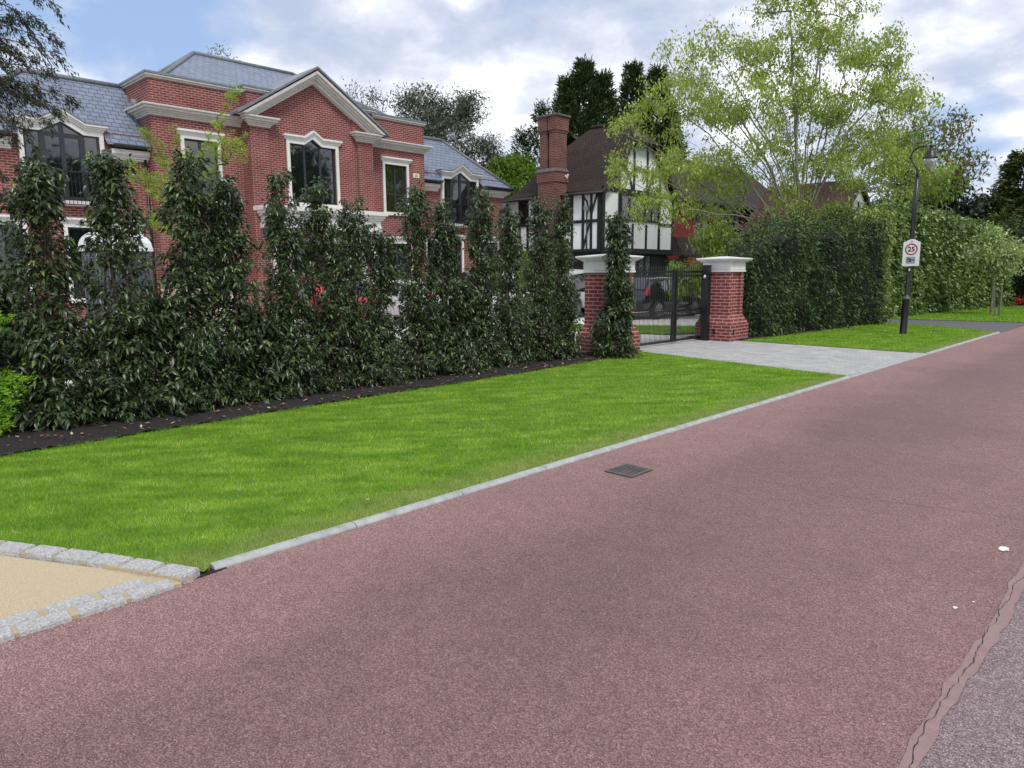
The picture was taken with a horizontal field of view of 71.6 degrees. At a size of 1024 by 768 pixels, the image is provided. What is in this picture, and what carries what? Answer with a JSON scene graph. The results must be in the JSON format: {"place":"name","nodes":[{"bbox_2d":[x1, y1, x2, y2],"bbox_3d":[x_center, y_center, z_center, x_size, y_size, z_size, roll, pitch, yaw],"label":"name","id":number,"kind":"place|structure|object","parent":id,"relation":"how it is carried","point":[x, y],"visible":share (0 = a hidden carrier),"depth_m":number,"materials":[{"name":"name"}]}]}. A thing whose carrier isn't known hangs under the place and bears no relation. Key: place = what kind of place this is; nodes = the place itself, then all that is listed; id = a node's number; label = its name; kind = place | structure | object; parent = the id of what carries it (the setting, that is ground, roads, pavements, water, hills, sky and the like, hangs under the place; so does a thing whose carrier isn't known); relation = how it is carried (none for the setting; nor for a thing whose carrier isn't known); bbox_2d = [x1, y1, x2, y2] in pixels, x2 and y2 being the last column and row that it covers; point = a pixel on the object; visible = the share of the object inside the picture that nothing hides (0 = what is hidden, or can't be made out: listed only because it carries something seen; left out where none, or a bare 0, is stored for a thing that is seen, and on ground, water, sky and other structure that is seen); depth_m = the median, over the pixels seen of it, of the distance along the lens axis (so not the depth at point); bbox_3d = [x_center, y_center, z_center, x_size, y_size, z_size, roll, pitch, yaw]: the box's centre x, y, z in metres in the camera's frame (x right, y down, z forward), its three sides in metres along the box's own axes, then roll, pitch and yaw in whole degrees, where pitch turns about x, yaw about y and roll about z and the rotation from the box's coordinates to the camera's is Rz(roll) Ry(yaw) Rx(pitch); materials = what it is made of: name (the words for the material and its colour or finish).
{"place":"outdoors","nodes":[
{"label":"outdoors","id":0,"kind":"place"},
{"bbox_2d":[161,269,220,336],"bbox_3d":[-8.482,-2.146,18.716,1.100,1.765,1.190,8,12,44],"label":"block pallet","id":1,"kind":"object","parent":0,"point":[172,293],"visible":0.08,"depth_m":18.41,"materials":[{"name":"grey wood"}]},
{"bbox_2d":[0,351,848,571],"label":"lawn","id":2,"kind":"structure","parent":0,"point":[318,507],"depth_m":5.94,"materials":[{"name":"green plant"}]},
{"bbox_2d":[0,326,1023,767],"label":"road","id":3,"kind":"structure","parent":0,"point":[706,594],"depth_m":3.33,"materials":[{"name":"red asphalt"}]},
{"bbox_2d":[604,463,652,477],"bbox_3d":[0.949,0.704,5.787,0.265,0.011,0.300,8,12,44],"label":"drain grate","id":4,"kind":"object","parent":3,"relation":"on","point":[628,470],"visible":1,"depth_m":5.77,"materials":[{"name":"metal"}]},
{"bbox_2d":[895,563,1023,767],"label":"joint band","id":5,"kind":"object","parent":3,"relation":"on","point":[928,737],"visible":1,"depth_m":2.81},
{"bbox_2d":[909,577,1023,767],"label":"road crack","id":6,"kind":"object","parent":5,"relation":"on","point":[958,678],"visible":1,"depth_m":2.80,"materials":[{"name":"black asphalt"}]},
{"bbox_2d":[0,304,1023,456],"bbox_3d":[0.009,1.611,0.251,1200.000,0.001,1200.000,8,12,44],"label":"ground","id":7,"kind":"structure","parent":0,"point":[49,447],"depth_m":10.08,"materials":[{"name":"soil"}]},
{"bbox_2d":[0,310,37,436],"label":"golden conifer","id":8,"kind":"object","parent":7,"relation":"on","point":[10,382],"visible":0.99,"depth_m":6.91,"materials":[{"name":"green plant"}]},
{"bbox_2d":[0,295,46,432],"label":"laurel","id":9,"kind":"object","parent":7,"relation":"on","point":[5,347],"visible":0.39,"depth_m":7.25,"materials":[{"name":"green plant"}]},
{"bbox_2d":[0,249,71,417],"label":"laurel","id":10,"kind":"object","parent":7,"relation":"on","point":[5,287],"visible":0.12,"depth_m":8.04,"materials":[{"name":"green plant"}]},
{"bbox_2d":[0,141,121,431],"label":"laurel","id":11,"kind":"object","parent":7,"relation":"on","point":[56,396],"visible":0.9,"depth_m":7.25,"materials":[{"name":"green plant"}]},
{"bbox_2d":[0,555,146,618],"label":"resin drive","id":12,"kind":"structure","parent":7,"relation":"on","point":[27,584],"depth_m":3.73,"materials":[{"name":"beige gravel"}]},
{"bbox_2d":[0,540,199,642],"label":"sett edging","id":13,"kind":"object","parent":7,"relation":"on","point":[161,577],"visible":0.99,"depth_m":3.65,"materials":[{"name":"stone"}]},
{"bbox_2d":[63,149,184,422],"bbox_3d":[-4.273,-0.974,7.776,1.004,3.108,1.248,8,12,44],"label":"laurel","id":14,"kind":"object","parent":7,"relation":"on","point":[108,178],"visible":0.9,"depth_m":7.64,"materials":[{"name":"green plant"}]},
{"bbox_2d":[114,289,229,418],"bbox_3d":[-3.972,-0.271,8.247,1.300,1.650,1.285,8,12,44],"label":"laurel","id":15,"kind":"object","parent":7,"relation":"on","point":[165,305],"visible":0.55,"depth_m":8.04,"materials":[{"name":"green plant"}]},
{"bbox_2d":[151,146,252,411],"bbox_3d":[-3.721,-1.124,8.376,1.109,3.190,1.138,8,12,44],"label":"laurel","id":16,"kind":"object","parent":7,"relation":"on","point":[202,327],"visible":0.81,"depth_m":8.23,"materials":[{"name":"green plant"}]},
{"bbox_2d":[196,565,225,578],"bbox_3d":[-1.758,1.023,3.859,0.384,0.001,0.217,-4,10,-22],"label":"soil gap","id":17,"kind":"object","parent":7,"relation":"on","point":[208,571],"visible":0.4,"depth_m":3.87,"materials":[{"name":"black soil"}]},
{"bbox_2d":[207,40,240,60],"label":"distant tree","id":18,"kind":"object","parent":7,"relation":"on","point":[220,52],"visible":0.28,"depth_m":40.51,"materials":[{"name":"green plant"}]},
{"bbox_2d":[199,171,271,406],"bbox_3d":[-3.434,-1.084,8.745,1.018,2.977,1.070,8,12,44],"label":"laurel","id":19,"kind":"object","parent":7,"relation":"on","point":[232,274],"visible":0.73,"depth_m":8.60,"materials":[{"name":"green plant"}]},
{"bbox_2d":[0,51,514,330],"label":"brick house","id":20,"kind":"structure","parent":7,"relation":"on","point":[317,122],"depth_m":24.78,"materials":[{"name":"brick"}]},
{"bbox_2d":[0,214,32,296],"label":"window","id":21,"kind":"structure","parent":20,"relation":"in","point":[4,216],"depth_m":20.60,"materials":[{"name":"white"}]},
{"bbox_2d":[59,217,145,302],"bbox_3d":[-12.758,-3.883,22.400,0.270,2.570,2.510,8,12,44],"label":"window","id":22,"kind":"structure","parent":20,"relation":"in","point":[76,233],"depth_m":21.79,"materials":[{"name":"white stone"}]},
{"bbox_2d":[177,128,224,202],"bbox_3d":[-10.331,-7.227,23.700,0.270,2.310,1.560,8,12,44],"label":"window","id":23,"kind":"structure","parent":20,"relation":"in","point":[190,134],"depth_m":23.62,"materials":[{"name":"white stone"}]},
{"bbox_2d":[282,131,341,208],"bbox_3d":[-7.290,-7.891,26.122,0.280,2.720,2.360,8,12,44],"label":"window","id":24,"kind":"structure","parent":20,"relation":"in","point":[308,159],"depth_m":26.13,"materials":[{"name":"white stone"}]},
{"bbox_2d":[294,243,345,273],"bbox_3d":[-7.283,-3.922,26.856,0.040,2.750,2.400,8,12,44],"label":"front door","id":25,"kind":"structure","parent":20,"relation":"in","point":[320,257],"depth_m":26.74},
{"bbox_2d":[379,156,411,215],"bbox_3d":[-4.787,-8.139,29.339,0.270,2.310,1.560,8,12,44],"label":"window","id":26,"kind":"structure","parent":20,"relation":"in","point":[394,182],"depth_m":29.34,"materials":[{"name":"white wood"}]},
{"bbox_2d":[381,236,412,279],"bbox_3d":[-4.760,-4.786,29.869,0.270,2.760,1.740,8,12,44],"label":"window","id":27,"kind":"structure","parent":20,"relation":"in","point":[404,242],"depth_m":29.92,"materials":[{"name":"white"}]},
{"bbox_2d":[426,235,466,277],"bbox_3d":[-3.042,-5.481,32.281,0.270,2.570,2.510,8,12,44],"label":"window","id":28,"kind":"structure","parent":20,"relation":"in","point":[460,247],"depth_m":32.91,"materials":[{"name":"white wood"}]},
{"bbox_2d":[479,237,501,266],"bbox_3d":[-1.109,-5.799,34.247,0.270,2.570,1.660,8,12,44],"label":"window","id":29,"kind":"structure","parent":20,"relation":"in","point":[484,244],"depth_m":34.39,"materials":[{"name":"white"}]},
{"bbox_2d":[226,305,304,402],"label":"laurel","id":30,"kind":"object","parent":7,"relation":"on","point":[267,345],"visible":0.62,"depth_m":8.91,"materials":[{"name":"green plant"}]},
{"bbox_2d":[256,167,329,397],"bbox_3d":[-2.905,-1.211,9.266,0.992,3.125,1.014,8,12,44],"label":"laurel","id":31,"kind":"object","parent":7,"relation":"on","point":[275,227],"visible":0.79,"depth_m":9.09,"materials":[{"name":"green plant"}]},
{"bbox_2d":[17,356,600,442],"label":"leaf litter","id":32,"kind":"object","parent":7,"relation":"on","point":[141,425],"visible":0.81,"depth_m":8.91,"materials":[{"name":"brown plant"}]},
{"bbox_2d":[292,175,363,393],"bbox_3d":[-2.539,-1.262,9.612,1.067,3.020,0.978,8,12,44],"label":"laurel","id":33,"kind":"object","parent":7,"relation":"on","point":[324,334],"visible":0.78,"depth_m":9.50,"materials":[{"name":"green plant"}]},
{"bbox_2d":[23,312,697,384],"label":"forecourt","id":34,"kind":"structure","parent":7,"relation":"on","point":[693,320],"depth_m":22.47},
{"bbox_2d":[0,0,83,239],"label":"cedar","id":35,"kind":"object","parent":34,"relation":"on","point":[19,56],"visible":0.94,"depth_m":9.97,"materials":[{"name":"green plant"}]},
{"bbox_2d":[77,232,152,347],"bbox_3d":[-8.321,-1.939,15.068,1.000,2.480,1.000,4,10,24],"label":"portable toilet","id":36,"kind":"object","parent":34,"relation":"on","point":[147,242],"visible":0.2,"depth_m":14.70,"materials":[{"name":"grey plastic"}]},
{"bbox_2d":[122,82,251,303],"bbox_3d":[-6.125,-2.954,13.207,2.762,5.074,1.165,2,9,16],"label":"larch","id":37,"kind":"object","parent":34,"relation":"on","point":[215,153],"visible":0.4,"depth_m":13.11,"materials":[{"name":"green plant"}]},
{"bbox_2d":[268,274,375,333],"bbox_3d":[-5.530,-2.359,20.444,2.177,1.619,4.212,-7,11,-37],"label":"parked car","id":38,"kind":"object","parent":34,"relation":"on","point":[322,292],"visible":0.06,"depth_m":19.04,"materials":[{"name":"red metal"}]},
{"bbox_2d":[374,279,457,322],"bbox_3d":[-3.298,-2.620,22.584,4.312,1.449,2.177,7,12,40],"label":"parked car","id":39,"kind":"object","parent":34,"relation":"on","point":[394,311],"visible":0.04,"depth_m":21.69,"materials":[{"name":"white metal"}]},
{"bbox_2d":[457,271,545,317],"bbox_3d":[-0.855,-3.089,24.624,4.412,1.719,2.227,7,11,38],"label":"parked car","id":40,"kind":"object","parent":34,"relation":"on","point":[462,275],"visible":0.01,"depth_m":23.38,"materials":[{"name":"red metal"}]},
{"bbox_2d":[482,243,571,317],"bbox_3d":[0.391,-2.150,16.232,1.408,2.467,2.609,8,12,44],"label":"shrub","id":41,"kind":"object","parent":34,"relation":"on","point":[522,283],"visible":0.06,"depth_m":16.15,"materials":[{"name":"green plant"}]},
{"bbox_2d":[543,269,601,316],"bbox_3d":[2.505,-3.387,26.345,2.227,1.739,4.512,7,12,41],"label":"parked car","id":42,"kind":"object","parent":34,"relation":"on","point":[578,276],"visible":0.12,"depth_m":24.93,"materials":[{"name":"silver metal"}]},
{"bbox_2d":[633,277,700,318],"bbox_3d":[5.272,-3.188,25.845,2.097,1.469,3.962,8,12,42],"label":"hatchback","id":43,"kind":"object","parent":34,"relation":"on","point":[687,303],"visible":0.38,"depth_m":24.35,"materials":[{"name":"black metal"}]},
{"bbox_2d":[664,259,700,308],"bbox_3d":[5.903,-3.212,24.156,1.153,2.056,1.710,22,23,67],"label":"acer","id":44,"kind":"object","parent":34,"relation":"on","point":[691,282],"visible":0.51,"depth_m":24.05,"materials":[{"name":"green plant"}]},
{"bbox_2d":[685,216,742,303],"bbox_3d":[7.133,-3.923,24.078,2.306,3.496,2.198,8,12,44],"label":"green shrub","id":45,"kind":"object","parent":34,"relation":"on","point":[709,238],"visible":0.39,"depth_m":23.84,"materials":[{"name":"green plant"}]},
{"bbox_2d":[326,195,397,387],"bbox_3d":[-2.188,-1.203,9.978,1.061,2.826,1.078,8,12,44],"label":"laurel","id":46,"kind":"object","parent":7,"relation":"on","point":[359,249],"visible":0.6,"depth_m":9.86,"materials":[{"name":"green plant"}]},
{"bbox_2d":[341,76,393,111],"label":"distant tree","id":47,"kind":"object","parent":7,"relation":"on","point":[372,98],"visible":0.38,"depth_m":45.10,"materials":[{"name":"green plant"}]},
{"bbox_2d":[350,227,415,385],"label":"laurel","id":48,"kind":"object","parent":7,"relation":"on","point":[386,274],"visible":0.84,"depth_m":10.20,"materials":[{"name":"green plant"}]},
{"bbox_2d":[390,180,455,379],"bbox_3d":[-1.440,-1.482,10.786,0.918,3.169,1.035,3,10,22],"label":"laurel","id":49,"kind":"object","parent":7,"relation":"on","point":[425,359],"visible":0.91,"depth_m":10.65,"materials":[{"name":"green plant"}]},
{"bbox_2d":[413,197,479,375],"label":"laurel","id":50,"kind":"object","parent":7,"relation":"on","point":[451,235],"visible":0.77,"depth_m":11.03,"materials":[{"name":"green plant"}]},
{"bbox_2d":[304,352,593,390],"bbox_3d":[-0.621,-0.260,11.580,0.074,0.038,6.401,8,12,44],"label":"irrigation pipe","id":51,"kind":"object","parent":7,"relation":"on","point":[452,370],"visible":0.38,"depth_m":11.19,"materials":[{"name":"black plastic"}]},
{"bbox_2d":[386,78,514,170],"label":"grey tree","id":52,"kind":"object","parent":7,"relation":"on","point":[441,119],"visible":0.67,"depth_m":44.38,"materials":[{"name":"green plant"}]},
{"bbox_2d":[433,276,492,373],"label":"laurel","id":53,"kind":"object","parent":7,"relation":"on","point":[467,284],"visible":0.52,"depth_m":11.30,"materials":[{"name":"green plant"}]},
{"bbox_2d":[459,186,510,370],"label":"laurel","id":54,"kind":"object","parent":7,"relation":"on","point":[480,224],"visible":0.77,"depth_m":11.54,"materials":[{"name":"green plant"}]},
{"bbox_2d":[486,146,539,198],"bbox_3d":[0.067,-9.201,40.774,4.659,8.878,4.051,-1,9,-6],"label":"bright tree","id":55,"kind":"object","parent":7,"relation":"on","point":[517,171],"visible":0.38,"depth_m":39.61,"materials":[{"name":"green plant"}]},
{"bbox_2d":[489,199,537,365],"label":"laurel","id":56,"kind":"object","parent":7,"relation":"on","point":[514,333],"visible":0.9,"depth_m":12.11,"materials":[{"name":"green plant"}]},
{"bbox_2d":[507,97,551,167],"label":"cypress","id":57,"kind":"object","parent":7,"relation":"on","point":[526,145],"visible":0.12,"depth_m":46.86,"materials":[{"name":"green plant"}]},
{"bbox_2d":[210,376,851,569],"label":"kerb","id":58,"kind":"structure","parent":7,"relation":"on","point":[265,551],"depth_m":5.17,"materials":[{"name":"concrete"}]},
{"bbox_2d":[515,196,563,362],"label":"laurel","id":59,"kind":"object","parent":7,"relation":"on","point":[540,297],"visible":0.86,"depth_m":12.59,"materials":[{"name":"green plant"}]},
{"bbox_2d":[540,190,586,359],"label":"laurel","id":60,"kind":"object","parent":7,"relation":"on","point":[566,290],"visible":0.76,"depth_m":12.97,"materials":[{"name":"green plant"}]},
{"bbox_2d":[538,53,628,167],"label":"cypress","id":61,"kind":"object","parent":7,"relation":"on","point":[586,82],"visible":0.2,"depth_m":47.73,"materials":[{"name":"green plant"}]},
{"bbox_2d":[575,254,643,353],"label":"gate pillar","id":62,"kind":"structure","parent":7,"relation":"on","point":[594,284],"depth_m":13.80,"materials":[{"name":"brick"}]},
{"bbox_2d":[588,210,642,359],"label":"laurel","id":63,"kind":"object","parent":7,"relation":"on","point":[619,296],"visible":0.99,"depth_m":13.08,"materials":[{"name":"green plant"}]},
{"bbox_2d":[503,112,765,275],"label":"timbered house","id":64,"kind":"structure","parent":7,"relation":"on","point":[574,167],"depth_m":33.96,"materials":[{"name":"white wood"}]},
{"bbox_2d":[520,201,526,224],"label":"window","id":65,"kind":"structure","parent":64,"relation":"in","point":[523,204],"depth_m":35.44,"materials":[{"name":"black glass"}]},
{"bbox_2d":[621,193,659,222],"bbox_3d":[6.204,-8.458,34.250,0.070,1.220,3.280,8,12,44],"label":"window","id":66,"kind":"structure","parent":64,"relation":"in","point":[625,200],"depth_m":33.96,"materials":[{"name":"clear glass"}]},
{"bbox_2d":[631,254,651,275],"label":"window","id":67,"kind":"structure","parent":64,"relation":"in","point":[646,261],"depth_m":35.37,"materials":[{"name":"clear glass"}]},
{"bbox_2d":[695,203,708,243],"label":"window","id":68,"kind":"structure","parent":64,"relation":"in","point":[697,221],"depth_m":41.17,"materials":[{"name":"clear glass"}]},
{"bbox_2d":[723,208,740,227],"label":"window","id":69,"kind":"structure","parent":64,"relation":"in","point":[731,223],"depth_m":43.87,"materials":[{"name":"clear glass"}]},
{"bbox_2d":[610,58,689,159],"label":"cypress","id":70,"kind":"object","parent":7,"relation":"on","point":[631,73],"visible":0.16,"depth_m":47.72,"materials":[{"name":"green plant"}]},
{"bbox_2d":[665,252,712,309],"bbox_3d":[8.487,-4.129,28.689,4.911,2.785,1.646,5,10,30],"label":"hedge","id":71,"kind":"object","parent":7,"relation":"on","point":[686,269],"visible":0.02,"depth_m":29.15,"materials":[{"name":"green plant"}]},
{"bbox_2d":[695,256,752,341],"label":"gate pillar","id":72,"kind":"structure","parent":7,"relation":"on","point":[728,322],"depth_m":16.53,"materials":[{"name":"brick"}]},
{"bbox_2d":[632,265,702,345],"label":"gate","id":73,"kind":"structure","parent":72,"relation":"attached to","point":[673,314],"depth_m":15.77,"materials":[{"name":"black metal"}]},
{"bbox_2d":[603,0,963,238],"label":"spring tree","id":74,"kind":"object","parent":7,"relation":"on","point":[737,112],"visible":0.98,"depth_m":27.54,"materials":[{"name":"green plant"}]},
{"bbox_2d":[741,179,870,239],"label":"cottage","id":75,"kind":"structure","parent":7,"relation":"on","point":[823,190],"depth_m":39.88,"materials":[{"name":"tile"}]},
{"bbox_2d":[744,324,868,339],"bbox_3d":[8.060,-1.549,19.777,2.000,0.030,8.600,8,12,44],"label":"planting bed","id":76,"kind":"object","parent":7,"relation":"on","point":[790,333],"visible":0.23,"depth_m":18.38,"materials":[{"name":"soil"}]},
{"bbox_2d":[714,200,899,336],"bbox_3d":[8.085,-3.203,19.498,7.735,3.838,2.052,-7,11,-39],"label":"hedge","id":77,"kind":"object","parent":76,"relation":"on","point":[798,281],"visible":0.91,"depth_m":19.06,"materials":[{"name":"green plant"}]},
{"bbox_2d":[852,201,897,322],"bbox_3d":[11.046,-3.648,21.919,1.440,3.826,1.262,8,12,44],"label":"hedge","id":78,"kind":"object","parent":76,"relation":"on","point":[891,240],"visible":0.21,"depth_m":21.55,"materials":[{"name":"green plant"}]},
{"bbox_2d":[811,197,859,235],"bbox_3d":[11.976,-4.702,26.182,2.071,4.321,1.914,8,12,44],"label":"green shrub","id":79,"kind":"object","parent":7,"relation":"on","point":[837,208],"visible":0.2,"depth_m":25.81,"materials":[{"name":"green plant"}]},
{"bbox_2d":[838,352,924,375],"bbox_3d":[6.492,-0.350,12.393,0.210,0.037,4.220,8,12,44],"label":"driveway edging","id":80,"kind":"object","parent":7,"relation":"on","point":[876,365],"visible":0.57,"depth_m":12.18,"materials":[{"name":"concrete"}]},
{"bbox_2d":[850,353,928,377],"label":"kerb","id":81,"kind":"structure","parent":7,"relation":"on","point":[884,366],"depth_m":12.05,"materials":[{"name":"concrete"}]},
{"bbox_2d":[829,112,976,209],"bbox_3d":[20.724,-9.645,38.311,6.521,10.287,5.816,8,12,44],"label":"maple","id":82,"kind":"object","parent":7,"relation":"on","point":[932,189],"visible":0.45,"depth_m":37.60,"materials":[{"name":"green plant"}]},
{"bbox_2d":[845,198,999,317],"bbox_3d":[16.048,-4.712,27.391,10.870,4.396,2.020,-7,11,-39],"label":"hedge","id":83,"kind":"object","parent":7,"relation":"on","point":[942,278],"visible":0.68,"depth_m":26.53,"materials":[{"name":"green plant"}]},
{"bbox_2d":[866,162,1013,219],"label":"holm oak","id":84,"kind":"object","parent":7,"relation":"on","point":[971,208],"visible":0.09,"depth_m":48.33,"materials":[{"name":"green plant"}]},
{"bbox_2d":[885,102,1008,209],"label":"bronze tree","id":85,"kind":"object","parent":7,"relation":"on","point":[968,162],"visible":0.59,"depth_m":44.74,"materials":[{"name":"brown plant"}]},
{"bbox_2d":[887,319,1023,331],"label":"neighbour drive","id":86,"kind":"structure","parent":7,"relation":"on","point":[995,326],"depth_m":21.25,"materials":[{"name":"grey concrete"}]},
{"bbox_2d":[927,332,999,353],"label":"kerb","id":87,"kind":"structure","parent":7,"relation":"on","point":[951,346],"depth_m":15.54,"materials":[{"name":"concrete"}]},
{"bbox_2d":[974,148,1023,220],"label":"olive conifer","id":88,"kind":"object","parent":7,"relation":"on","point":[1009,178],"visible":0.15,"depth_m":48.45,"materials":[{"name":"green plant"}]},
{"bbox_2d":[979,205,1023,229],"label":"olive conifer","id":89,"kind":"object","parent":7,"relation":"on","point":[1004,214],"visible":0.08,"depth_m":37.29,"materials":[{"name":"green plant"}]},
{"bbox_2d":[987,233,1019,306],"bbox_3d":[21.013,-4.921,31.326,2.848,3.513,1.871,-8,11,-39],"label":"hedge","id":90,"kind":"object","parent":7,"relation":"on","point":[1006,286],"visible":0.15,"depth_m":31.24,"materials":[{"name":"green plant"}]},
{"bbox_2d":[994,214,1023,305],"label":"hedge","id":91,"kind":"object","parent":7,"relation":"on","point":[1018,286],"visible":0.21,"depth_m":33.58,"materials":[{"name":"green plant"}]},
{"bbox_2d":[0,0,1023,207],"label":"sky","id":92,"kind":"structure","parent":0,"point":[514,50],"materials":[{"name":"blue"}]},
{"bbox_2d":[570,324,694,333],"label":"grass","id":93,"kind":"structure","parent":0,"point":[662,329],"depth_m":19.75,"materials":[{"name":"green plant"}]},
{"bbox_2d":[640,337,909,373],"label":"driveway","id":94,"kind":"structure","parent":0,"point":[833,360],"depth_m":13.85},
{"bbox_2d":[700,265,711,340],"bbox_3d":[4.501,-1.879,16.543,0.200,1.760,0.193,8,12,44],"label":"gate post","id":95,"kind":"object","parent":94,"relation":"on","point":[705,304],"visible":0.96,"depth_m":16.52,"materials":[{"name":"black metal"}]},
{"bbox_2d":[741,322,996,352],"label":"lawn","id":96,"kind":"structure","parent":0,"point":[874,339],"depth_m":16.48,"materials":[{"name":"green plant"}]},
{"bbox_2d":[899,140,938,333],"bbox_3d":[9.952,-3.565,17.492,0.631,4.740,0.340,9,13,43],"label":"street lamp","id":97,"kind":"object","parent":96,"relation":"on","point":[930,157],"visible":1,"depth_m":17.43,"materials":[{"name":"black metal"}]},
{"bbox_2d":[902,239,920,266],"bbox_3d":[9.896,-3.241,17.566,0.374,0.675,0.166,8,12,44],"label":"speed sign","id":98,"kind":"object","parent":97,"relation":"attached to","point":[911,252],"visible":1,"depth_m":17.51,"materials":[{"name":"white metal"}]},
{"bbox_2d":[888,306,1023,321],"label":"lawn","id":99,"kind":"structure","parent":0,"point":[965,315],"depth_m":24.28,"materials":[{"name":"green plant"}]},
{"bbox_2d":[989,288,993,314],"bbox_3d":[16.964,-2.902,25.104,0.065,1.000,0.065,-4,10,-23],"label":"tree stake","id":100,"kind":"object","parent":99,"relation":"on","point":[991,303],"visible":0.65,"depth_m":25.08,"materials":[{"name":"brown wood"}]},
{"bbox_2d":[961,221,1023,315],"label":"sapling","id":101,"kind":"object","parent":99,"relation":"on","point":[989,252],"visible":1,"depth_m":24.80,"materials":[{"name":"green plant"}]},
{"bbox_2d":[998,287,1002,315],"bbox_3d":[17.171,-2.891,24.958,0.065,1.020,0.065,-4,10,-23],"label":"tree stake","id":102,"kind":"object","parent":99,"relation":"on","point":[1000,301],"visible":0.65,"depth_m":24.93,"materials":[{"name":"brown wood"}]},
{"bbox_2d":[916,588,1023,767],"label":"road","id":103,"kind":"structure","parent":0,"point":[982,723],"depth_m":2.58,"materials":[{"name":"grey asphalt"}]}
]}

